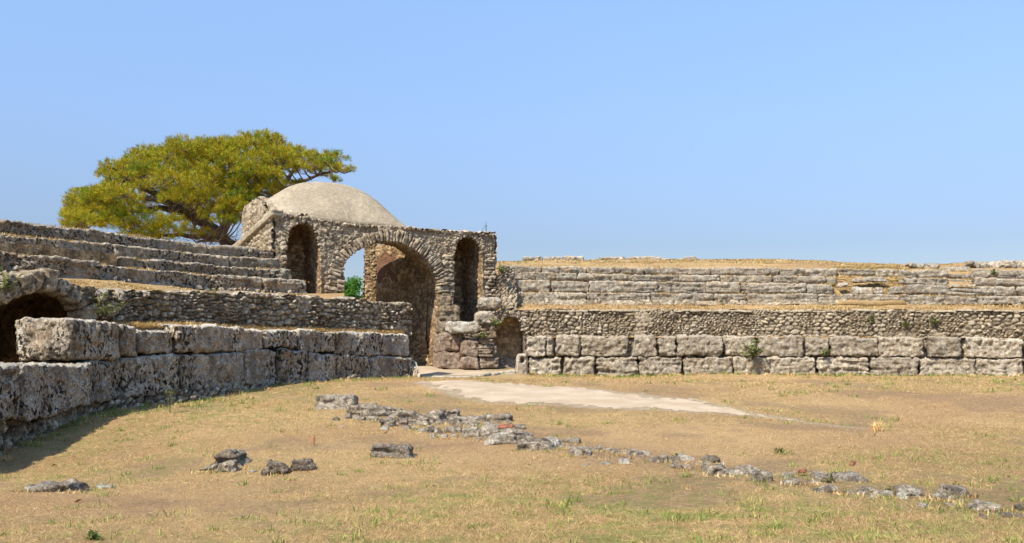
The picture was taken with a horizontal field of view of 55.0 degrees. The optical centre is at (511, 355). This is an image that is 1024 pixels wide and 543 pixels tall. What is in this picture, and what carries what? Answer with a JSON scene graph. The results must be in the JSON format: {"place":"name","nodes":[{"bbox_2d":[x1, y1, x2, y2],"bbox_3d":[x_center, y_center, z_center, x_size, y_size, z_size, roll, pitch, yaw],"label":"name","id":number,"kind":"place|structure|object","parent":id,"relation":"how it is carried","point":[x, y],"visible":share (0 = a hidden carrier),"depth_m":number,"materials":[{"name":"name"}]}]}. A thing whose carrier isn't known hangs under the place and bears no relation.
{"place":"outdoors","nodes":[
{"label":"outdoors","id":0,"kind":"place"},
{"bbox_2d":[0,274,307,352],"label":"hill","id":1,"kind":"structure","parent":0,"point":[155,287],"depth_m":25.05,"materials":[{"name":"beige soil"}]},
{"bbox_2d":[0,251,305,292],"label":"seat row","id":2,"kind":"object","parent":1,"relation":"on","point":[92,269],"visible":0.61,"depth_m":26.73,"materials":[{"name":"stone"}]},
{"bbox_2d":[11,242,291,279],"bbox_3d":[-11.268,-2.619,27.662,1.782,0.533,12.383,0,0,36],"label":"seat row","id":3,"kind":"object","parent":2,"relation":"on","point":[188,267],"visible":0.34,"depth_m":29.94,"materials":[{"name":"stone"}]},
{"bbox_2d":[0,234,279,268],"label":"seat row","id":4,"kind":"object","parent":3,"relation":"on","point":[139,252],"visible":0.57,"depth_m":29.19,"materials":[{"name":"stone"}]},
{"bbox_2d":[0,219,273,258],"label":"seat row","id":5,"kind":"object","parent":4,"relation":"on","point":[7,226],"visible":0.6,"depth_m":29.16,"materials":[{"name":"stone"}]},
{"bbox_2d":[0,265,306,293],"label":"rubble footing","id":6,"kind":"object","parent":1,"relation":"on","point":[15,269],"visible":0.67,"depth_m":27.64,"materials":[{"name":"stone"}]},
{"bbox_2d":[307,293,343,298],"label":"hill","id":7,"kind":"structure","parent":0,"point":[329,295],"depth_m":34.50,"materials":[{"name":"beige soil"}]},
{"bbox_2d":[0,367,1023,542],"bbox_3d":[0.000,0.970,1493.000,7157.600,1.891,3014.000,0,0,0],"label":"ground","id":8,"kind":"structure","parent":0,"point":[975,404],"depth_m":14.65,"materials":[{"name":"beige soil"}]},
{"bbox_2d":[24,478,90,491],"bbox_3d":[-5.913,1.764,12.796,0.736,0.292,0.613,0,0,0],"label":"rock","id":9,"kind":"object","parent":8,"relation":"on","point":[73,484],"visible":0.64,"depth_m":12.58,"materials":[{"name":"stone"}]},
{"bbox_2d":[84,529,102,539],"bbox_3d":[-3.583,1.535,8.417,0.143,0.102,0.180,0,0,-40],"label":"weed","id":10,"kind":"object","parent":8,"relation":"on","point":[92,534],"visible":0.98,"depth_m":8.40,"materials":[{"name":"green plant"}]},
{"bbox_2d":[96,483,115,488],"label":"rock","id":11,"kind":"object","parent":8,"relation":"on","point":[100,486],"visible":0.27,"depth_m":12.94,"materials":[{"name":"stone"}]},
{"bbox_2d":[164,386,179,412],"bbox_3d":[-7.308,0.908,21.029,0.442,0.642,0.391,0,0,26],"label":"weed","id":12,"kind":"object","parent":8,"relation":"on","point":[170,402],"visible":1,"depth_m":21.03,"materials":[{"name":"green plant"}]},
{"bbox_2d":[56,128,357,245],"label":"pine tree","id":13,"kind":"object","parent":8,"relation":"on","point":[253,177],"visible":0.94,"depth_m":47.51,"materials":[{"name":"green plant"}]},
{"bbox_2d":[199,464,217,470],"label":"rock","id":14,"kind":"object","parent":8,"relation":"on","point":[212,466],"visible":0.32,"depth_m":14.23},
{"bbox_2d":[0,317,420,456],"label":"podium wall","id":15,"kind":"structure","parent":8,"relation":"on","point":[81,368],"depth_m":22.66,"materials":[{"name":"stone"}]},
{"bbox_2d":[0,242,150,362],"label":"vaulted opening","id":16,"kind":"object","parent":15,"relation":"on","point":[38,293],"visible":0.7,"depth_m":23.27,"materials":[{"name":"stone"}]},
{"bbox_2d":[0,266,23,294],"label":"weed","id":17,"kind":"object","parent":16,"relation":"on","point":[5,278],"visible":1,"depth_m":20.26,"materials":[{"name":"green plant"}]},
{"bbox_2d":[136,328,162,330],"bbox_3d":[-6.922,-0.527,27.267,1.387,0.565,13.656,0,0,27],"label":"ledge","id":18,"kind":"object","parent":15,"relation":"on","point":[143,329],"visible":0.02,"depth_m":23.12,"materials":[{"name":"grey stone"}]},
{"bbox_2d":[93,287,411,335],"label":"rubble wall","id":19,"kind":"structure","parent":15,"relation":"on","point":[272,310],"depth_m":27.79,"materials":[{"name":"stone"}]},
{"bbox_2d":[93,293,127,318],"bbox_3d":[-9.123,-1.112,22.218,0.750,0.583,0.770,0,0,44],"label":"weed","id":20,"kind":"object","parent":19,"relation":"on","point":[100,312],"visible":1,"depth_m":22.20,"materials":[{"name":"green plant"}]},
{"bbox_2d":[216,459,239,471],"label":"rock","id":21,"kind":"object","parent":8,"relation":"on","point":[230,465],"visible":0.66,"depth_m":14.02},
{"bbox_2d":[209,449,252,466],"bbox_3d":[-4.183,1.595,14.682,0.791,0.414,0.682,0,0,0],"label":"rock","id":22,"kind":"object","parent":8,"relation":"on","point":[240,456],"visible":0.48,"depth_m":14.48,"materials":[{"name":"stone"}]},
{"bbox_2d":[261,459,290,475],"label":"rock","id":23,"kind":"object","parent":8,"relation":"on","point":[277,467],"visible":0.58,"depth_m":13.66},
{"bbox_2d":[290,458,316,471],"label":"rock","id":24,"kind":"object","parent":8,"relation":"on","point":[305,464],"visible":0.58,"depth_m":13.89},
{"bbox_2d":[314,394,358,409],"bbox_3d":[-3.845,1.087,21.583,0.938,0.493,0.579,0,0,0],"label":"stone block","id":25,"kind":"object","parent":8,"relation":"on","point":[336,401],"depth_m":21.36,"materials":[{"name":"stone"}]},
{"bbox_2d":[340,275,362,297],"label":"leafy tree","id":26,"kind":"object","parent":8,"relation":"on","point":[353,287],"visible":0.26,"depth_m":65.27,"materials":[{"name":"green plant"}]},
{"bbox_2d":[346,403,371,414],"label":"rock","id":27,"kind":"object","parent":8,"relation":"on","point":[355,409],"visible":0.33,"depth_m":20.41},
{"bbox_2d":[232,182,496,365],"bbox_3d":[-6.266,-2.612,39.537,10.019,8.424,5.944,0,0,-27],"label":"gatehouse","id":28,"kind":"object","parent":8,"relation":"on","point":[316,235],"visible":0.71,"depth_m":37.68,"materials":[{"name":"stone"}]},
{"bbox_2d":[362,243,381,301],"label":"stone pier","id":29,"kind":"structure","parent":8,"relation":"on","point":[370,272],"depth_m":44.94,"materials":[{"name":"stone"}]},
{"bbox_2d":[366,416,378,420],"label":"stone","id":30,"kind":"object","parent":8,"relation":"on","point":[369,418],"visible":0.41,"depth_m":19.64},
{"bbox_2d":[359,403,402,416],"bbox_3d":[-2.644,1.206,20.463,0.972,0.425,0.718,0,0,0],"label":"rock","id":31,"kind":"object","parent":8,"relation":"on","point":[376,410],"visible":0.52,"depth_m":20.19,"materials":[{"name":"stone"}]},
{"bbox_2d":[379,417,395,426],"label":"rock","id":32,"kind":"object","parent":8,"relation":"on","point":[389,421],"visible":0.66,"depth_m":18.82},
{"bbox_2d":[370,443,415,458],"bbox_3d":[-1.815,1.536,15.078,0.729,0.403,0.542,0,0,0],"label":"rock","id":33,"kind":"object","parent":8,"relation":"on","point":[399,451],"visible":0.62,"depth_m":14.95,"materials":[{"name":"stone"}]},
{"bbox_2d":[398,419,408,426],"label":"rock","id":34,"kind":"object","parent":8,"relation":"on","point":[403,422],"visible":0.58,"depth_m":18.87,"materials":[{"name":"stone"}]},
{"bbox_2d":[410,418,429,425],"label":"stone","id":35,"kind":"object","parent":8,"relation":"on","point":[423,421],"visible":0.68,"depth_m":19.14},
{"bbox_2d":[396,408,446,424],"bbox_3d":[-1.816,1.313,19.621,1.060,0.514,0.819,0,0,0],"label":"rock","id":36,"kind":"object","parent":8,"relation":"on","point":[435,416],"visible":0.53,"depth_m":19.32,"materials":[{"name":"stone"}]},
{"bbox_2d":[426,425,433,432],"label":"stone","id":37,"kind":"object","parent":8,"relation":"on","point":[430,428],"visible":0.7,"depth_m":17.86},
{"bbox_2d":[434,427,442,433],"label":"stone","id":38,"kind":"object","parent":8,"relation":"on","point":[438,430],"visible":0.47,"depth_m":17.63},
{"bbox_2d":[444,426,461,432],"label":"rock","id":39,"kind":"object","parent":8,"relation":"on","point":[454,429],"visible":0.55,"depth_m":17.82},
{"bbox_2d":[445,408,460,417],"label":"rock","id":40,"kind":"object","parent":8,"relation":"on","point":[451,413],"visible":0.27,"depth_m":20.17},
{"bbox_2d":[447,418,460,424],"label":"stone","id":41,"kind":"object","parent":8,"relation":"on","point":[454,420],"visible":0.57,"depth_m":19.25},
{"bbox_2d":[433,296,498,369],"bbox_3d":[-1.865,-0.855,36.462,3.133,2.831,1.733,0,0,34],"label":"ruined jamb","id":42,"kind":"object","parent":8,"relation":"on","point":[454,348],"visible":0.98,"depth_m":35.95,"materials":[{"name":"stone"}]},
{"bbox_2d":[475,331,487,338],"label":"weed","id":43,"kind":"object","parent":42,"relation":"on","point":[483,335],"visible":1,"depth_m":35.46,"materials":[{"name":"green plant"}]},
{"bbox_2d":[420,369,515,377],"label":"threshold kerb","id":44,"kind":"structure","parent":8,"relation":"on","point":[496,373],"depth_m":33.75,"materials":[{"name":"stone"}]},
{"bbox_2d":[459,421,479,426],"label":"rock","id":45,"kind":"object","parent":8,"relation":"on","point":[467,423],"visible":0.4,"depth_m":18.91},
{"bbox_2d":[461,428,479,436],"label":"rock","id":46,"kind":"object","parent":8,"relation":"on","point":[471,432],"visible":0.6,"depth_m":17.26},
{"bbox_2d":[451,412,512,422],"bbox_3d":[-0.629,1.316,19.879,1.322,0.353,0.918,0,0,0],"label":"rock","id":47,"kind":"object","parent":8,"relation":"on","point":[497,417],"visible":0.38,"depth_m":19.55,"materials":[{"name":"stone"}]},
{"bbox_2d":[480,422,514,433],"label":"boulder","id":48,"kind":"object","parent":8,"relation":"on","point":[487,427],"visible":0.35,"depth_m":17.61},
{"bbox_2d":[484,432,516,444],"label":"rock","id":49,"kind":"object","parent":8,"relation":"on","point":[501,438],"visible":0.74,"depth_m":16.38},
{"bbox_2d":[474,266,528,367],"bbox_3d":[-0.001,-1.319,37.865,1.959,4.619,4.512,0,0,23],"label":"ruined masonry","id":50,"kind":"object","parent":8,"relation":"on","point":[507,335],"visible":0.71,"depth_m":37.17,"materials":[{"name":"stone"}]},
{"bbox_2d":[488,317,503,327],"bbox_3d":[-0.673,-1.209,35.606,0.516,0.438,0.899,0,0,-43],"label":"weed","id":51,"kind":"object","parent":50,"relation":"on","point":[495,323],"visible":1,"depth_m":35.62,"materials":[{"name":"green plant"}]},
{"bbox_2d":[496,261,507,273],"bbox_3d":[-0.361,-3.445,38.397,0.509,0.536,0.488,0,0,41],"label":"weed","id":52,"kind":"object","parent":50,"relation":"on","point":[500,268],"visible":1,"depth_m":38.37,"materials":[{"name":"green plant"}]},
{"bbox_2d":[497,424,514,427],"bbox_3d":[-0.103,1.228,17.139,0.298,0.072,0.148,0,0,0],"label":"brick","id":53,"kind":"object","parent":8,"relation":"on","point":[505,425],"visible":1,"depth_m":17.09,"materials":[{"name":"brick"}]},
{"bbox_2d":[0,371,1023,542],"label":"green weeds","id":54,"kind":"object","parent":8,"relation":"on","point":[938,507],"visible":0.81,"depth_m":12.32,"materials":[{"name":"green plant"}]},
{"bbox_2d":[509,422,525,428],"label":"rock","id":55,"kind":"object","parent":8,"relation":"on","point":[520,426],"visible":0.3,"depth_m":18.51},
{"bbox_2d":[515,353,527,373],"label":"post stone","id":56,"kind":"object","parent":8,"relation":"on","point":[521,366],"visible":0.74,"depth_m":34.98,"materials":[{"name":"stone"}]},
{"bbox_2d":[513,429,535,439],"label":"rock","id":57,"kind":"object","parent":8,"relation":"on","point":[520,434],"visible":0.59,"depth_m":16.78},
{"bbox_2d":[516,437,555,450],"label":"rock","id":58,"kind":"object","parent":8,"relation":"on","point":[529,444],"visible":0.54,"depth_m":15.66,"materials":[{"name":"stone"}]},
{"bbox_2d":[546,437,562,447],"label":"rock","id":59,"kind":"object","parent":8,"relation":"on","point":[558,443],"visible":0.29,"depth_m":15.93,"materials":[{"name":"stone"}]},
{"bbox_2d":[561,437,580,442],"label":"rock","id":60,"kind":"object","parent":8,"relation":"on","point":[572,440],"visible":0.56,"depth_m":16.38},
{"bbox_2d":[568,446,592,455],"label":"boulder","id":61,"kind":"object","parent":8,"relation":"on","point":[581,451],"visible":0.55,"depth_m":15.00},
{"bbox_2d":[618,458,631,463],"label":"stone","id":62,"kind":"object","parent":8,"relation":"on","point":[621,460],"visible":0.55,"depth_m":14.11,"materials":[{"name":"stone"}]},
{"bbox_2d":[627,449,651,455],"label":"rock","id":63,"kind":"object","parent":8,"relation":"on","point":[634,452],"visible":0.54,"depth_m":15.10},
{"bbox_2d":[651,454,667,462],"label":"rock","id":64,"kind":"object","parent":8,"relation":"on","point":[663,457],"visible":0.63,"depth_m":14.24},
{"bbox_2d":[669,456,680,461],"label":"stone","id":65,"kind":"object","parent":8,"relation":"on","point":[673,458],"visible":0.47,"depth_m":14.32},
{"bbox_2d":[670,462,681,468],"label":"stone","id":66,"kind":"object","parent":8,"relation":"on","point":[673,465],"visible":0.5,"depth_m":13.75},
{"bbox_2d":[680,455,694,460],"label":"rock","id":67,"kind":"object","parent":8,"relation":"on","point":[686,457],"visible":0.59,"depth_m":14.46,"materials":[{"name":"stone"}]},
{"bbox_2d":[699,454,719,462],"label":"stone","id":68,"kind":"object","parent":8,"relation":"on","point":[711,458],"visible":0.66,"depth_m":14.30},
{"bbox_2d":[704,464,725,475],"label":"boulder","id":69,"kind":"object","parent":8,"relation":"on","point":[715,469],"visible":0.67,"depth_m":13.03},
{"bbox_2d":[720,464,754,475],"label":"boulder","id":70,"kind":"object","parent":8,"relation":"on","point":[740,469],"visible":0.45,"depth_m":12.99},
{"bbox_2d":[749,469,772,481],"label":"rock","id":71,"kind":"object","parent":8,"relation":"on","point":[757,474],"visible":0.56,"depth_m":12.23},
{"bbox_2d":[525,334,1023,376],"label":"podium wall","id":72,"kind":"structure","parent":8,"relation":"on","point":[622,355],"depth_m":36.19,"materials":[{"name":"stone"}]},
{"bbox_2d":[735,338,766,359],"bbox_3d":[8.798,-0.252,36.070,0.781,0.806,1.069,0,0,-26],"label":"weed","id":73,"kind":"object","parent":72,"relation":"attached to","point":[753,354],"visible":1,"depth_m":35.96,"materials":[{"name":"green plant"}]},
{"bbox_2d":[533,336,1023,339],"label":"ledge","id":74,"kind":"object","parent":72,"relation":"on","point":[784,336],"visible":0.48,"depth_m":36.10,"materials":[{"name":"grey stone"}]},
{"bbox_2d":[524,308,1023,340],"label":"rubble wall","id":75,"kind":"structure","parent":74,"relation":"on","point":[964,323],"depth_m":36.90,"materials":[{"name":"stone"}]},
{"bbox_2d":[929,317,939,324],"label":"weed","id":76,"kind":"object","parent":75,"relation":"attached to","point":[934,322],"visible":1,"depth_m":35.41,"materials":[{"name":"green plant"}]},
{"bbox_2d":[820,349,831,355],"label":"weed","id":77,"kind":"object","parent":72,"relation":"on","point":[825,352],"visible":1,"depth_m":35.64,"materials":[{"name":"green plant"}]},
{"bbox_2d":[781,472,793,477],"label":"rock","id":78,"kind":"object","parent":8,"relation":"on","point":[785,474],"visible":0.3,"depth_m":12.59,"materials":[{"name":"stone"}]},
{"bbox_2d":[779,478,801,484],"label":"rock","id":79,"kind":"object","parent":8,"relation":"on","point":[791,481],"visible":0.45,"depth_m":11.86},
{"bbox_2d":[811,484,837,492],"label":"boulder","id":80,"kind":"object","parent":8,"relation":"on","point":[828,488],"visible":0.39,"depth_m":11.22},
{"bbox_2d":[820,472,838,482],"bbox_3d":[3.887,1.494,12.044,0.190,0.130,0.159,0,0,-39],"label":"weed","id":81,"kind":"object","parent":8,"relation":"on","point":[830,479],"visible":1,"depth_m":12.04,"materials":[{"name":"green plant"}]},
{"bbox_2d":[809,470,867,482],"bbox_3d":[4.068,1.545,12.326,0.694,0.200,0.514,0,0,0],"label":"rock","id":82,"kind":"object","parent":8,"relation":"on","point":[850,475],"visible":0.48,"depth_m":12.18,"materials":[{"name":"stone"}]},
{"bbox_2d":[843,489,868,494],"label":"rock","id":83,"kind":"object","parent":8,"relation":"on","point":[858,490],"visible":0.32,"depth_m":11.13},
{"bbox_2d":[860,486,874,492],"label":"stone","id":84,"kind":"object","parent":8,"relation":"on","point":[866,488],"visible":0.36,"depth_m":11.28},
{"bbox_2d":[869,419,889,430],"bbox_3d":[6.636,1.259,17.964,0.394,0.253,0.415,0,0,-32],"label":"grass tuft","id":85,"kind":"object","parent":8,"relation":"on","point":[875,427],"visible":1,"depth_m":17.92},
{"bbox_2d":[873,489,894,496],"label":"stone","id":86,"kind":"object","parent":8,"relation":"on","point":[885,492],"visible":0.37,"depth_m":10.94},
{"bbox_2d":[896,492,907,498],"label":"stone","id":87,"kind":"object","parent":8,"relation":"on","point":[901,494],"visible":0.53,"depth_m":10.73,"materials":[{"name":"stone"}]},
{"bbox_2d":[895,484,924,496],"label":"boulder","id":88,"kind":"object","parent":8,"relation":"on","point":[911,491],"visible":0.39,"depth_m":10.93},
{"bbox_2d":[932,493,951,500],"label":"rock","id":89,"kind":"object","parent":8,"relation":"on","point":[940,496],"visible":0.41,"depth_m":10.71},
{"bbox_2d":[935,483,975,496],"bbox_3d":[4.979,1.545,11.051,0.435,0.188,0.343,0,0,0],"label":"boulder","id":90,"kind":"object","parent":8,"relation":"on","point":[944,488],"visible":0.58,"depth_m":10.98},
{"bbox_2d":[968,501,1002,511],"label":"boulder","id":91,"kind":"object","parent":8,"relation":"on","point":[980,506],"visible":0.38,"depth_m":9.97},
{"bbox_2d":[997,512,1023,517],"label":"rock","id":92,"kind":"object","parent":8,"relation":"on","point":[1004,514],"visible":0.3,"depth_m":9.56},
{"bbox_2d":[1014,503,1023,510],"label":"boulder","id":93,"kind":"object","parent":8,"relation":"on","point":[1021,505],"visible":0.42,"depth_m":10.05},
{"bbox_2d":[0,0,1023,295],"label":"sky","id":94,"kind":"structure","parent":0,"point":[862,131],"materials":[{"name":"blue"}]},
{"bbox_2d":[0,220,1023,339],"bbox_3d":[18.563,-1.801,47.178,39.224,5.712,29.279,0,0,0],"label":"hill","id":95,"kind":"structure","parent":0,"point":[891,303],"depth_m":39.53,"materials":[{"name":"plant"}]},
{"bbox_2d":[522,256,542,260],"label":"stone block","id":96,"kind":"structure","parent":95,"relation":"on","point":[525,258],"depth_m":47.45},
{"bbox_2d":[544,256,562,259],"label":"stone block","id":97,"kind":"structure","parent":95,"relation":"on","point":[553,258],"depth_m":47.35,"materials":[{"name":"stone"}]},
{"bbox_2d":[564,256,583,260],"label":"stone block","id":98,"kind":"structure","parent":95,"relation":"on","point":[573,257],"depth_m":47.35,"materials":[{"name":"stone"}]},
{"bbox_2d":[599,256,624,259],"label":"stone block","id":99,"kind":"structure","parent":95,"relation":"on","point":[611,257],"depth_m":47.18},
{"bbox_2d":[626,256,660,259],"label":"stone block","id":100,"kind":"structure","parent":95,"relation":"on","point":[646,257],"depth_m":47.12,"materials":[{"name":"stone"}]},
{"bbox_2d":[502,265,1023,278],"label":"seat row","id":101,"kind":"object","parent":95,"relation":"on","point":[906,273],"visible":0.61,"depth_m":40.61,"materials":[{"name":"stone"}]},
{"bbox_2d":[516,299,1020,305],"bbox_3d":[11.509,-1.966,37.237,23.270,0.578,1.669,0,0,13],"label":"rubble footing","id":102,"kind":"object","parent":95,"relation":"on","point":[614,302],"visible":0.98,"depth_m":38.64,"materials":[{"name":"stone"}]},
{"bbox_2d":[514,272,1023,286],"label":"seat row","id":103,"kind":"object","parent":95,"relation":"on","point":[976,281],"visible":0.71,"depth_m":40.03,"materials":[{"name":"stone"}]},
{"bbox_2d":[515,279,1023,295],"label":"seat row","id":104,"kind":"object","parent":95,"relation":"on","point":[712,287],"visible":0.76,"depth_m":39.31,"materials":[{"name":"stone"}]},
{"bbox_2d":[517,291,1023,304],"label":"seat row","id":105,"kind":"object","parent":95,"relation":"on","point":[754,297],"visible":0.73,"depth_m":38.36,"materials":[{"name":"stone"}]},
{"bbox_2d":[851,286,873,293],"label":"rock","id":106,"kind":"object","parent":105,"relation":"on","point":[861,290],"visible":0.91,"depth_m":37.68,"materials":[{"name":"stone"}]},
{"bbox_2d":[873,287,883,293],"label":"rock","id":107,"kind":"object","parent":105,"relation":"on","point":[877,290],"visible":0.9,"depth_m":37.73,"materials":[{"name":"stone"}]},
{"bbox_2d":[887,286,903,294],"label":"rock","id":108,"kind":"object","parent":105,"relation":"on","point":[897,290],"visible":0.94,"depth_m":37.70,"materials":[{"name":"stone"}]},
{"bbox_2d":[851,276,887,282],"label":"rock","id":109,"kind":"object","parent":95,"relation":"on","point":[867,279],"visible":1,"depth_m":38.53,"materials":[{"name":"stone"}]},
{"bbox_2d":[902,262,924,268],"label":"boulder","id":110,"kind":"object","parent":95,"relation":"on","point":[915,265],"visible":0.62,"depth_m":41.12,"materials":[{"name":"stone"}]},
{"bbox_2d":[924,263,939,268],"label":"boulder","id":111,"kind":"object","parent":95,"relation":"on","point":[933,266],"visible":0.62,"depth_m":41.28,"materials":[{"name":"stone"}]},
{"bbox_2d":[939,267,975,295],"bbox_3d":[17.571,-2.924,38.732,1.200,1.370,3.634,0,0,20],"label":"stair","id":112,"kind":"object","parent":95,"relation":"on","point":[952,292],"visible":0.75,"depth_m":38.58,"materials":[{"name":"stone"}]},
{"bbox_2d":[963,260,989,267],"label":"boulder","id":113,"kind":"object","parent":95,"relation":"on","point":[972,264],"visible":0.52,"depth_m":40.58,"materials":[{"name":"stone"}]},
{"bbox_2d":[988,259,1016,267],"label":"boulder","id":114,"kind":"object","parent":95,"relation":"on","point":[1003,263],"visible":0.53,"depth_m":40.40,"materials":[{"name":"stone"}]},
{"bbox_2d":[1015,260,1023,267],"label":"boulder","id":115,"kind":"object","parent":95,"relation":"on","point":[1020,263],"visible":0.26,"depth_m":40.26,"materials":[{"name":"stone"}]},
{"bbox_2d":[415,366,819,423],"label":"path","id":116,"kind":"structure","parent":0,"point":[520,393],"depth_m":23.61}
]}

